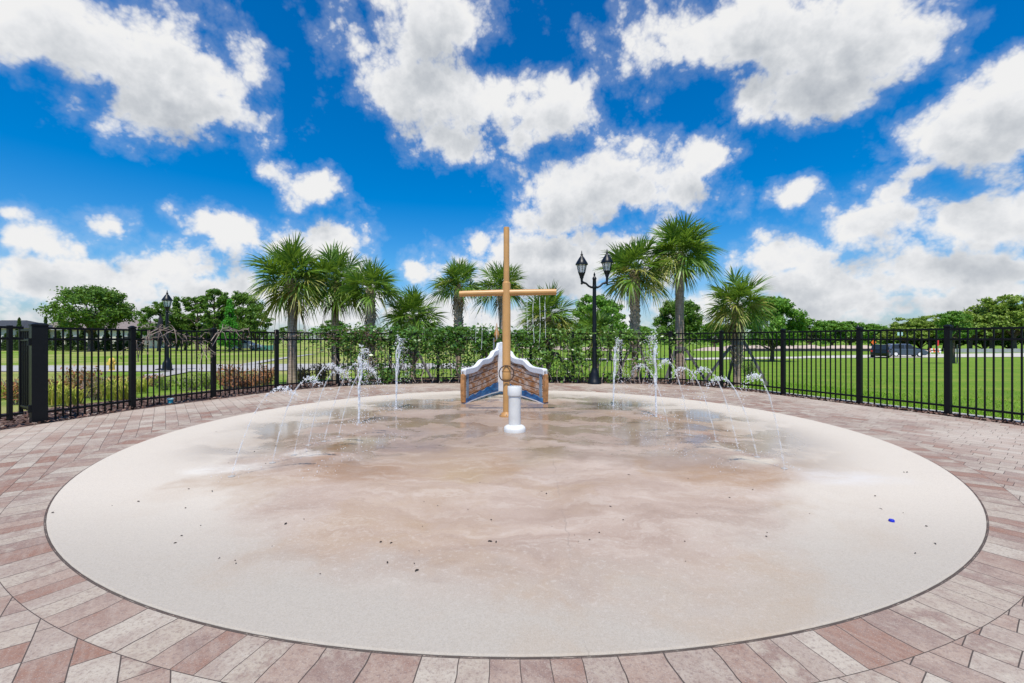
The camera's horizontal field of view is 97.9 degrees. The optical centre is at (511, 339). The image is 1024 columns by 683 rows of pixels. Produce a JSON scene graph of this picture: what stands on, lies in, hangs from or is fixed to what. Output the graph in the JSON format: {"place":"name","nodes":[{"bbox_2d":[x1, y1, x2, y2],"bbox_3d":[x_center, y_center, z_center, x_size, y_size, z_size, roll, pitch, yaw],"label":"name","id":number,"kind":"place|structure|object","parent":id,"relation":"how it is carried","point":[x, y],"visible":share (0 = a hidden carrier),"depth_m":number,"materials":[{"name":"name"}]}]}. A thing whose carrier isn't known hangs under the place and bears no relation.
{"place":"outdoors","nodes":[
{"label":"outdoors","id":0,"kind":"place"},
{"bbox_2d":[0,320,52,345],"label":"house","id":1,"kind":"structure","parent":0,"point":[24,323],"depth_m":78.33,"materials":[{"name":"grey paint"}]},
{"bbox_2d":[48,320,178,348],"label":"house","id":2,"kind":"structure","parent":0,"point":[125,325],"depth_m":82.14,"materials":[{"name":"paint"}]},
{"bbox_2d":[1,363,475,370],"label":"sidewalk","id":3,"kind":"structure","parent":0,"point":[51,367],"depth_m":25.35,"materials":[{"name":"concrete"}]},
{"bbox_2d":[155,313,162,369],"bbox_3d":[-18.564,0.100,23.500,0.440,3.000,0.440,0,0,0],"label":"furled banner","id":4,"kind":"object","parent":3,"relation":"on","point":[160,320],"visible":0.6,"depth_m":23.46,"materials":[{"name":"black fabric"}]},
{"bbox_2d":[161,291,173,370],"bbox_3d":[-17.720,-0.482,22.900,0.540,4.164,0.540,0,0,0],"label":"street lamp","id":5,"kind":"object","parent":3,"relation":"on","point":[167,300],"visible":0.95,"depth_m":22.83,"materials":[{"name":"metal"}]},
{"bbox_2d":[0,383,1023,682],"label":"patio","id":6,"kind":"structure","parent":0,"point":[62,619],"depth_m":1.97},
{"bbox_2d":[46,390,985,656],"bbox_3d":[0.030,1.248,6.400,9.290,0.012,9.290,0,0,0],"label":"splash pad","id":7,"kind":"object","parent":6,"relation":"on","point":[670,556],"visible":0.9,"depth_m":3.00,"materials":[{"name":"concrete"}]},
{"bbox_2d":[206,385,336,481],"bbox_3d":[-2.134,0.830,4.077,1.149,0.822,0.415,0,0,0],"label":"arcing jet","id":8,"kind":"object","parent":7,"relation":"on","point":[284,390],"visible":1,"depth_m":4.11,"materials":[{"name":"liquid"}]},
{"bbox_2d":[266,375,360,463],"bbox_3d":[-2.060,0.798,4.494,1.069,0.888,0.404,0,0,0],"label":"arcing jet","id":9,"kind":"object","parent":7,"relation":"on","point":[310,378],"visible":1,"depth_m":4.46,"materials":[{"name":"liquid"}]},
{"bbox_2d":[288,362,372,458],"bbox_3d":[-1.964,0.744,4.824,0.975,0.999,0.412,0,0,0],"label":"arcing jet","id":10,"kind":"object","parent":7,"relation":"on","point":[332,363],"visible":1,"depth_m":4.89,"materials":[{"name":"liquid"}]},
{"bbox_2d":[341,344,384,425],"bbox_3d":[-2.207,0.654,6.608,0.684,1.184,0.505,0,0,0],"label":"water jet","id":11,"kind":"object","parent":7,"relation":"on","point":[361,375],"visible":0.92,"depth_m":6.62,"materials":[{"name":"liquid"}]},
{"bbox_2d":[380,335,415,410],"bbox_3d":[-2.070,0.574,7.995,0.647,1.342,0.572,0,0,41],"label":"water jet","id":12,"kind":"object","parent":7,"relation":"on","point":[397,366],"visible":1,"depth_m":7.99,"materials":[{"name":"liquid"}]},
{"bbox_2d":[460,323,548,403],"bbox_3d":[-0.146,0.430,9.631,1.721,1.680,1.981,0,0,0],"label":"ship bow","id":13,"kind":"object","parent":7,"relation":"on","point":[479,379],"visible":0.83,"depth_m":9.26,"materials":[{"name":"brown wood"}]},
{"bbox_2d":[459,227,556,416],"bbox_3d":[-0.068,-0.300,7.250,1.578,3.085,0.230,0,0,0],"label":"spray mast","id":14,"kind":"object","parent":7,"relation":"on","point":[506,292],"visible":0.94,"depth_m":7.20,"materials":[{"name":"metal"}]},
{"bbox_2d":[504,386,525,433],"bbox_3d":[0.036,0.936,6.060,0.300,0.612,0.300,0,0,0],"label":"water post","id":15,"kind":"object","parent":7,"relation":"on","point":[514,426],"visible":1,"depth_m":5.98,"materials":[{"name":"white plastic"}]},
{"bbox_2d":[598,337,636,406],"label":"water jet","id":16,"kind":"object","parent":7,"relation":"on","point":[614,370],"visible":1,"depth_m":8.38,"materials":[{"name":"liquid"}]},
{"bbox_2d":[641,331,669,417],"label":"water jet","id":17,"kind":"object","parent":7,"relation":"on","point":[653,356],"visible":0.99,"depth_m":7.17,"materials":[{"name":"liquid"}]},
{"bbox_2d":[659,366,760,452],"bbox_3d":[2.173,0.770,5.014,1.143,0.948,0.360,0,0,0],"label":"arcing jet","id":18,"kind":"object","parent":7,"relation":"on","point":[701,368],"visible":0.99,"depth_m":5.01,"materials":[{"name":"liquid"}]},
{"bbox_2d":[677,375,771,459],"bbox_3d":[2.223,0.808,4.746,1.036,0.867,0.406,0,0,0],"label":"arcing jet","id":19,"kind":"object","parent":7,"relation":"on","point":[717,379],"visible":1,"depth_m":4.79,"materials":[{"name":"liquid"}]},
{"bbox_2d":[713,372,798,471],"bbox_3d":[2.314,0.772,4.290,0.838,0.942,0.391,0,0,0],"label":"arcing jet","id":20,"kind":"object","parent":7,"relation":"on","point":[754,375],"visible":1,"depth_m":4.24,"materials":[{"name":"liquid"}]},
{"bbox_2d":[28,323,1023,423],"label":"metal fence","id":21,"kind":"object","parent":6,"relation":"on","point":[38,410],"visible":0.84,"depth_m":8.67,"materials":[{"name":"metal"}]},
{"bbox_2d":[0,325,23,419],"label":"metal gate","id":22,"kind":"structure","parent":21,"relation":"attached to","point":[9,338],"depth_m":6.40,"materials":[{"name":"metal"}]},
{"bbox_2d":[119,324,214,369],"bbox_3d":[-6.670,0.131,8.722,0.654,0.966,1.596,0,0,24],"label":"bare vine","id":23,"kind":"object","parent":21,"relation":"attached to","point":[146,338],"visible":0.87,"depth_m":8.51,"materials":[{"name":"brown plant"}]},
{"bbox_2d":[203,324,249,347],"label":"bare vine","id":24,"kind":"object","parent":21,"relation":"attached to","point":[218,333],"visible":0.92,"depth_m":9.77,"materials":[{"name":"brown plant"}]},
{"bbox_2d":[261,328,328,357],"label":"bare vine","id":25,"kind":"object","parent":21,"relation":"attached to","point":[302,335],"visible":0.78,"depth_m":11.32,"materials":[{"name":"brown plant"}]},
{"bbox_2d":[310,326,388,385],"bbox_3d":[-4.352,0.453,12.300,2.294,1.705,0.817,0,0,-27],"label":"climbing vine","id":26,"kind":"object","parent":21,"relation":"attached to","point":[368,334],"visible":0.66,"depth_m":12.28,"materials":[{"name":"green plant"}]},
{"bbox_2d":[305,322,401,385],"bbox_3d":[-4.273,0.393,12.296,2.614,1.829,0.926,0,0,-27],"label":"climbing vine","id":27,"kind":"object","parent":21,"relation":"attached to","point":[353,367],"visible":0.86,"depth_m":12.35,"materials":[{"name":"green plant"}]},
{"bbox_2d":[375,323,456,383],"bbox_3d":[-2.726,0.401,12.788,2.346,1.810,1.092,0,0,-12],"label":"climbing vine","id":28,"kind":"object","parent":21,"relation":"attached to","point":[430,345],"visible":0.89,"depth_m":12.80,"materials":[{"name":"green plant"}]},
{"bbox_2d":[432,322,497,382],"bbox_3d":[-1.314,0.397,12.948,2.133,1.820,1.296,0,0,0],"label":"climbing vine","id":29,"kind":"object","parent":21,"relation":"attached to","point":[461,331],"visible":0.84,"depth_m":12.96,"materials":[{"name":"green plant"}]},
{"bbox_2d":[479,325,540,365],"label":"climbing vine","id":30,"kind":"object","parent":21,"relation":"attached to","point":[519,348],"visible":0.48,"depth_m":13.05,"materials":[{"name":"green plant"}]},
{"bbox_2d":[522,324,585,382],"bbox_3d":[1.115,0.417,13.005,2.248,1.776,1.242,0,0,0],"label":"climbing vine","id":31,"kind":"object","parent":21,"relation":"attached to","point":[540,354],"visible":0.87,"depth_m":13.01,"materials":[{"name":"plant"}]},
{"bbox_2d":[561,322,623,383],"bbox_3d":[2.326,0.397,12.905,1.837,1.815,1.141,0,0,0],"label":"climbing vine","id":32,"kind":"object","parent":21,"relation":"attached to","point":[585,329],"visible":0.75,"depth_m":12.91,"materials":[{"name":"plant"}]},
{"bbox_2d":[604,326,674,383],"bbox_3d":[3.594,0.444,12.811,2.049,1.721,0.912,0,0,15],"label":"climbing vine","id":33,"kind":"object","parent":21,"relation":"attached to","point":[629,331],"visible":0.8,"depth_m":12.78,"materials":[{"name":"plant"}]},
{"bbox_2d":[658,331,716,385],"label":"climbing vine","id":34,"kind":"object","parent":21,"relation":"attached to","point":[683,350],"visible":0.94,"depth_m":12.45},
{"bbox_2d":[0,0,1023,338],"label":"sky","id":35,"kind":"structure","parent":0,"point":[864,158],"materials":[{"name":"blue"}]},
{"bbox_2d":[1,340,1023,419],"bbox_3d":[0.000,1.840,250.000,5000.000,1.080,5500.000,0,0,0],"label":"lawn","id":36,"kind":"structure","parent":0,"point":[989,373],"depth_m":28.98,"materials":[{"name":"plant"}]},
{"bbox_2d":[1,378,17,404],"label":"dead shrub","id":37,"kind":"object","parent":36,"relation":"on","point":[15,386],"visible":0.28,"depth_m":9.75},
{"bbox_2d":[13,317,21,350],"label":"cypress tree","id":38,"kind":"object","parent":36,"relation":"on","point":[15,345],"visible":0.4,"depth_m":65.64,"materials":[{"name":"green plant"}]},
{"bbox_2d":[50,330,64,350],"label":"cypress tree","id":39,"kind":"object","parent":36,"relation":"on","point":[59,344],"visible":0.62,"depth_m":65.82,"materials":[{"name":"green plant"}]},
{"bbox_2d":[48,380,80,405],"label":"grass clump","id":40,"kind":"object","parent":36,"relation":"on","point":[51,394],"visible":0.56,"depth_m":8.98,"materials":[{"name":"plant"}]},
{"bbox_2d":[61,330,76,350],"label":"cypress tree","id":41,"kind":"object","parent":36,"relation":"on","point":[66,346],"visible":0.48,"depth_m":65.77,"materials":[{"name":"green plant"}]},
{"bbox_2d":[58,364,101,397],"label":"dead shrub","id":42,"kind":"object","parent":36,"relation":"on","point":[81,374],"visible":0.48,"depth_m":10.79,"materials":[{"name":"plant"}]},
{"bbox_2d":[73,330,87,350],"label":"cypress tree","id":43,"kind":"object","parent":36,"relation":"on","point":[81,342],"visible":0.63,"depth_m":65.76,"materials":[{"name":"green plant"}]},
{"bbox_2d":[33,284,139,350],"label":"oak tree","id":44,"kind":"object","parent":36,"relation":"on","point":[108,311],"visible":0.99,"depth_m":60.12,"materials":[{"name":"green plant"}]},
{"bbox_2d":[79,373,109,399],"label":"dead shrub","id":45,"kind":"object","parent":36,"relation":"on","point":[94,394],"visible":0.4,"depth_m":10.08,"materials":[{"name":"brown plant"}]},
{"bbox_2d":[100,330,113,350],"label":"cypress tree","id":46,"kind":"object","parent":36,"relation":"on","point":[107,342],"visible":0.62,"depth_m":65.81,"materials":[{"name":"green plant"}]},
{"bbox_2d":[93,377,138,399],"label":"grass clump","id":47,"kind":"object","parent":36,"relation":"on","point":[107,387],"visible":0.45,"depth_m":9.89,"materials":[{"name":"plant"}]},
{"bbox_2d":[134,301,179,350],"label":"oak tree","id":48,"kind":"object","parent":36,"relation":"on","point":[149,311],"visible":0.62,"depth_m":62.15,"materials":[{"name":"green plant"}]},
{"bbox_2d":[150,376,174,390],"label":"shrub","id":49,"kind":"object","parent":36,"relation":"on","point":[156,381],"visible":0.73,"depth_m":12.74,"materials":[{"name":"green plant"}]},
{"bbox_2d":[162,296,194,350],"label":"pine tree","id":50,"kind":"object","parent":36,"relation":"on","point":[176,305],"visible":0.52,"depth_m":65.70,"materials":[{"name":"green plant"}]},
{"bbox_2d":[172,371,207,390],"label":"shrub","id":51,"kind":"object","parent":36,"relation":"on","point":[189,383],"visible":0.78,"depth_m":12.28,"materials":[{"name":"green plant"}]},
{"bbox_2d":[173,295,217,350],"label":"pine tree","id":52,"kind":"object","parent":36,"relation":"on","point":[186,303],"visible":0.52,"depth_m":65.35,"materials":[{"name":"green plant"}]},
{"bbox_2d":[188,288,236,334],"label":"pine tree","id":53,"kind":"object","parent":36,"relation":"on","point":[210,295],"visible":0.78,"depth_m":62.12,"materials":[{"name":"green plant"}]},
{"bbox_2d":[216,299,241,351],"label":"cypress tree","id":54,"kind":"object","parent":36,"relation":"on","point":[230,318],"visible":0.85,"depth_m":59.61,"materials":[{"name":"green plant"}]},
{"bbox_2d":[215,290,265,350],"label":"oak tree","id":55,"kind":"object","parent":36,"relation":"on","point":[237,299],"visible":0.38,"depth_m":64.93,"materials":[{"name":"green plant"}]},
{"bbox_2d":[228,340,262,349],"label":"parked car","id":56,"kind":"object","parent":36,"relation":"on","point":[249,345],"visible":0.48,"depth_m":69.19,"materials":[{"name":"grey metal"}]},
{"bbox_2d":[237,304,274,350],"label":"oak tree","id":57,"kind":"object","parent":36,"relation":"on","point":[248,317],"visible":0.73,"depth_m":63.05,"materials":[{"name":"green plant"}]},
{"bbox_2d":[244,366,269,385],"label":"dead shrub","id":58,"kind":"object","parent":36,"relation":"on","point":[261,379],"visible":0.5,"depth_m":12.72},
{"bbox_2d":[254,364,273,385],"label":"dead shrub","id":59,"kind":"object","parent":36,"relation":"on","point":[266,373],"visible":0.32,"depth_m":13.30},
{"bbox_2d":[242,232,340,382],"bbox_3d":[-6.872,-0.980,13.924,3.118,4.693,2.761,0,0,0],"label":"palm tree","id":60,"kind":"object","parent":36,"relation":"on","point":[289,260],"visible":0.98,"depth_m":13.59,"materials":[{"name":"green plant"}]},
{"bbox_2d":[297,365,314,381],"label":"dead shrub","id":61,"kind":"object","parent":36,"relation":"on","point":[302,373],"visible":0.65,"depth_m":14.56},
{"bbox_2d":[313,362,330,380],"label":"dead shrub","id":62,"kind":"object","parent":36,"relation":"on","point":[322,374],"visible":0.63,"depth_m":15.42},
{"bbox_2d":[292,238,367,381],"bbox_3d":[-5.819,-1.024,14.600,2.565,4.771,2.756,0,0,45],"label":"palm tree","id":63,"kind":"object","parent":36,"relation":"on","point":[334,260],"visible":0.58,"depth_m":14.35,"materials":[{"name":"green plant"}]},
{"bbox_2d":[318,320,347,338],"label":"oak tree","id":64,"kind":"object","parent":36,"relation":"on","point":[327,330],"visible":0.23,"depth_m":79.33,"materials":[{"name":"green plant"}]},
{"bbox_2d":[0,377,1023,429],"bbox_3d":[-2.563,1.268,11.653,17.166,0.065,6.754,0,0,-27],"label":"mulch bed","id":65,"kind":"object","parent":36,"relation":"on","point":[10,423],"visible":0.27,"depth_m":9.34,"materials":[{"name":"wood"}]},
{"bbox_2d":[18,329,28,411],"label":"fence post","id":66,"kind":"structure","parent":65,"relation":"on","point":[23,375],"depth_m":7.39,"materials":[{"name":"metal"}]},
{"bbox_2d":[48,385,94,406],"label":"grass clump","id":67,"kind":"object","parent":65,"relation":"on","point":[74,396],"visible":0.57,"depth_m":8.56,"materials":[{"name":"plant"}]},
{"bbox_2d":[102,379,144,399],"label":"grass clump","id":68,"kind":"object","parent":65,"relation":"on","point":[121,392],"visible":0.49,"depth_m":9.51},
{"bbox_2d":[216,363,250,389],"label":"dead shrub","id":69,"kind":"object","parent":65,"relation":"on","point":[231,379],"visible":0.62,"depth_m":11.21,"materials":[{"name":"plant"}]},
{"bbox_2d":[328,254,406,376],"bbox_3d":[-4.478,-0.709,14.277,2.484,4.065,2.277,0,0,0],"label":"palm tree","id":70,"kind":"object","parent":65,"relation":"on","point":[373,274],"visible":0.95,"depth_m":14.03,"materials":[{"name":"green plant"}]},
{"bbox_2d":[378,284,448,377],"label":"palm tree","id":71,"kind":"object","parent":65,"relation":"on","point":[412,304],"visible":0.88,"depth_m":14.42,"materials":[{"name":"green plant"}]},
{"bbox_2d":[424,255,487,378],"bbox_3d":[-1.697,-0.740,14.082,1.963,4.084,2.012,0,0,45],"label":"palm tree","id":72,"kind":"object","parent":65,"relation":"on","point":[454,272],"visible":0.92,"depth_m":13.93,"materials":[{"name":"green plant"}]},
{"bbox_2d":[471,260,528,334],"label":"palm tree","id":73,"kind":"object","parent":65,"relation":"on","point":[498,281],"visible":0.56,"depth_m":14.35,"materials":[{"name":"green plant"}]},
{"bbox_2d":[514,279,580,379],"bbox_3d":[1.162,-0.316,13.967,2.328,3.233,2.483,0,0,0],"label":"palm tree","id":74,"kind":"object","parent":65,"relation":"on","point":[536,312],"visible":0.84,"depth_m":13.69,"materials":[{"name":"green plant"}]},
{"bbox_2d":[575,250,612,383],"bbox_3d":[2.352,-0.650,12.720,1.086,3.920,0.400,0,0,0],"label":"street lamp","id":75,"kind":"object","parent":65,"relation":"on","point":[606,263],"visible":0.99,"depth_m":12.66,"materials":[{"name":"metal"}]},
{"bbox_2d":[592,233,677,379],"bbox_3d":[3.773,-1.024,13.704,2.388,4.663,2.525,0,0,-35],"label":"palm tree","id":76,"kind":"object","parent":65,"relation":"on","point":[632,283],"visible":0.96,"depth_m":13.52,"materials":[{"name":"green plant"}]},
{"bbox_2d":[614,348,651,380],"bbox_3d":[3.728,0.781,13.975,1.087,1.089,1.032,0,0,0],"label":"palm brace","id":77,"kind":"object","parent":76,"relation":"attached to","point":[643,357],"visible":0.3,"depth_m":13.63,"materials":[{"name":"grey wood"}]},
{"bbox_2d":[644,212,727,381],"bbox_3d":[5.296,-1.362,13.995,2.834,5.383,2.780,0,0,0],"label":"palm tree","id":78,"kind":"object","parent":65,"relation":"on","point":[679,242],"visible":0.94,"depth_m":13.63,"materials":[{"name":"green plant"}]},
{"bbox_2d":[665,347,703,379],"bbox_3d":[5.383,0.785,14.301,1.328,1.154,1.171,0,0,0],"label":"palm brace","id":79,"kind":"object","parent":78,"relation":"attached to","point":[691,358],"visible":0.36,"depth_m":13.84,"materials":[{"name":"grey wood"}]},
{"bbox_2d":[573,309,616,371],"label":"tree","id":80,"kind":"object","parent":36,"relation":"on","point":[600,321],"visible":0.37,"depth_m":14.62,"materials":[{"name":"green plant"}]},
{"bbox_2d":[572,294,618,344],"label":"oak tree","id":81,"kind":"object","parent":36,"relation":"on","point":[602,305],"visible":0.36,"depth_m":39.27,"materials":[{"name":"green plant"}]},
{"bbox_2d":[193,326,1023,345],"bbox_3d":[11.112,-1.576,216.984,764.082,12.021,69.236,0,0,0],"label":"wood","id":82,"kind":"object","parent":36,"relation":"on","point":[315,330],"visible":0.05,"depth_m":209.87,"materials":[{"name":"green plant"}]},
{"bbox_2d":[597,299,627,360],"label":"oak tree","id":83,"kind":"object","parent":36,"relation":"on","point":[618,317],"visible":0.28,"depth_m":42.38,"materials":[{"name":"green plant"}]},
{"bbox_2d":[652,297,704,344],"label":"oak tree","id":84,"kind":"object","parent":36,"relation":"on","point":[692,319],"visible":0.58,"depth_m":50.69,"materials":[{"name":"green plant"}]},
{"bbox_2d":[700,323,731,346],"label":"oak tree","id":85,"kind":"object","parent":36,"relation":"on","point":[709,335],"visible":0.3,"depth_m":129.12,"materials":[{"name":"green plant"}]},
{"bbox_2d":[699,266,779,385],"bbox_3d":[6.513,-0.445,12.973,2.362,3.551,2.457,0,0,0],"label":"palm tree","id":86,"kind":"object","parent":36,"relation":"on","point":[734,315],"visible":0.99,"depth_m":12.72,"materials":[{"name":"green plant"}]},
{"bbox_2d":[702,340,767,385],"bbox_3d":[6.589,0.688,13.398,1.796,1.356,1.212,0,0,17],"label":"palm brace","id":87,"kind":"object","parent":86,"relation":"attached to","point":[731,364],"visible":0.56,"depth_m":12.95,"materials":[{"name":"brown wood"}]},
{"bbox_2d":[743,296,811,361],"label":"oak tree","id":88,"kind":"object","parent":36,"relation":"on","point":[783,306],"visible":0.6,"depth_m":46.56,"materials":[{"name":"green plant"}]},
{"bbox_2d":[742,348,870,350],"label":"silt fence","id":89,"kind":"object","parent":36,"relation":"on","point":[823,349],"visible":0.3,"depth_m":92.99,"materials":[{"name":"black fabric"}]},
{"bbox_2d":[799,318,833,344],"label":"oak tree","id":90,"kind":"object","parent":36,"relation":"on","point":[820,325],"visible":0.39,"depth_m":117.80,"materials":[{"name":"green plant"}]},
{"bbox_2d":[814,320,855,345],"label":"oak tree","id":91,"kind":"object","parent":36,"relation":"on","point":[834,324],"visible":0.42,"depth_m":122.01,"materials":[{"name":"green plant"}]},
{"bbox_2d":[834,321,873,344],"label":"oak tree","id":92,"kind":"object","parent":36,"relation":"on","point":[854,324],"visible":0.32,"depth_m":127.30,"materials":[{"name":"green plant"}]},
{"bbox_2d":[727,386,1023,422],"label":"mowing kerb","id":93,"kind":"structure","parent":36,"relation":"on","point":[997,418],"depth_m":8.36,"materials":[{"name":"concrete"}]},
{"bbox_2d":[864,323,887,345],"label":"oak tree","id":94,"kind":"object","parent":36,"relation":"on","point":[874,326],"visible":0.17,"depth_m":132.60,"materials":[{"name":"green plant"}]},
{"bbox_2d":[873,327,924,344],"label":"oak tree","id":95,"kind":"object","parent":36,"relation":"on","point":[903,342],"visible":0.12,"depth_m":111.33,"materials":[{"name":"green plant"}]},
{"bbox_2d":[876,317,937,343],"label":"oak tree","id":96,"kind":"object","parent":36,"relation":"on","point":[910,323],"visible":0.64,"depth_m":98.29,"materials":[{"name":"green plant"}]},
{"bbox_2d":[902,314,940,348],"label":"oak tree","id":97,"kind":"object","parent":36,"relation":"on","point":[934,317],"visible":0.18,"depth_m":98.61,"materials":[{"name":"green plant"}]},
{"bbox_2d":[933,310,979,363],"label":"young tree","id":98,"kind":"object","parent":36,"relation":"on","point":[951,317],"visible":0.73,"depth_m":40.69,"materials":[{"name":"green plant"}]},
{"bbox_2d":[931,308,1009,348],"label":"oak tree","id":99,"kind":"object","parent":36,"relation":"on","point":[977,318],"visible":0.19,"depth_m":89.84,"materials":[{"name":"green plant"}]},
{"bbox_2d":[943,348,1023,352],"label":"barrier","id":100,"kind":"object","parent":36,"relation":"on","point":[1015,350],"visible":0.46,"depth_m":83.99,"materials":[{"name":"metal"}]},
{"bbox_2d":[961,333,1010,348],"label":"oak tree","id":101,"kind":"object","parent":36,"relation":"on","point":[981,342],"visible":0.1,"depth_m":93.63,"materials":[{"name":"green plant"}]},
{"bbox_2d":[962,297,1023,348],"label":"oak tree","id":102,"kind":"object","parent":36,"relation":"on","point":[988,302],"visible":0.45,"depth_m":88.65,"materials":[{"name":"green plant"}]},
{"bbox_2d":[976,294,1023,348],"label":"oak tree","id":103,"kind":"object","parent":36,"relation":"on","point":[1011,302],"visible":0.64,"depth_m":86.84,"materials":[{"name":"green plant"}]},
{"bbox_2d":[520,357,801,359],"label":"trail","id":104,"kind":"object","parent":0,"point":[694,358],"visible":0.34,"depth_m":56.18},
{"bbox_2d":[695,345,934,350],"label":"road","id":105,"kind":"structure","parent":0,"point":[795,346],"depth_m":99.07,"materials":[{"name":"asphalt"}]},
{"bbox_2d":[803,353,1023,357],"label":"road","id":106,"kind":"structure","parent":0,"point":[965,355],"depth_m":62.55,"materials":[{"name":"asphalt"}]},
{"bbox_2d":[870,344,891,357],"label":"parked car","id":107,"kind":"object","parent":106,"relation":"on","point":[877,349],"visible":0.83,"depth_m":58.49,"materials":[{"name":"black metal"}]},
{"bbox_2d":[888,344,927,356],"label":"parked car","id":108,"kind":"object","parent":106,"relation":"on","point":[910,350],"visible":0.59,"depth_m":61.82,"materials":[{"name":"black metal"}]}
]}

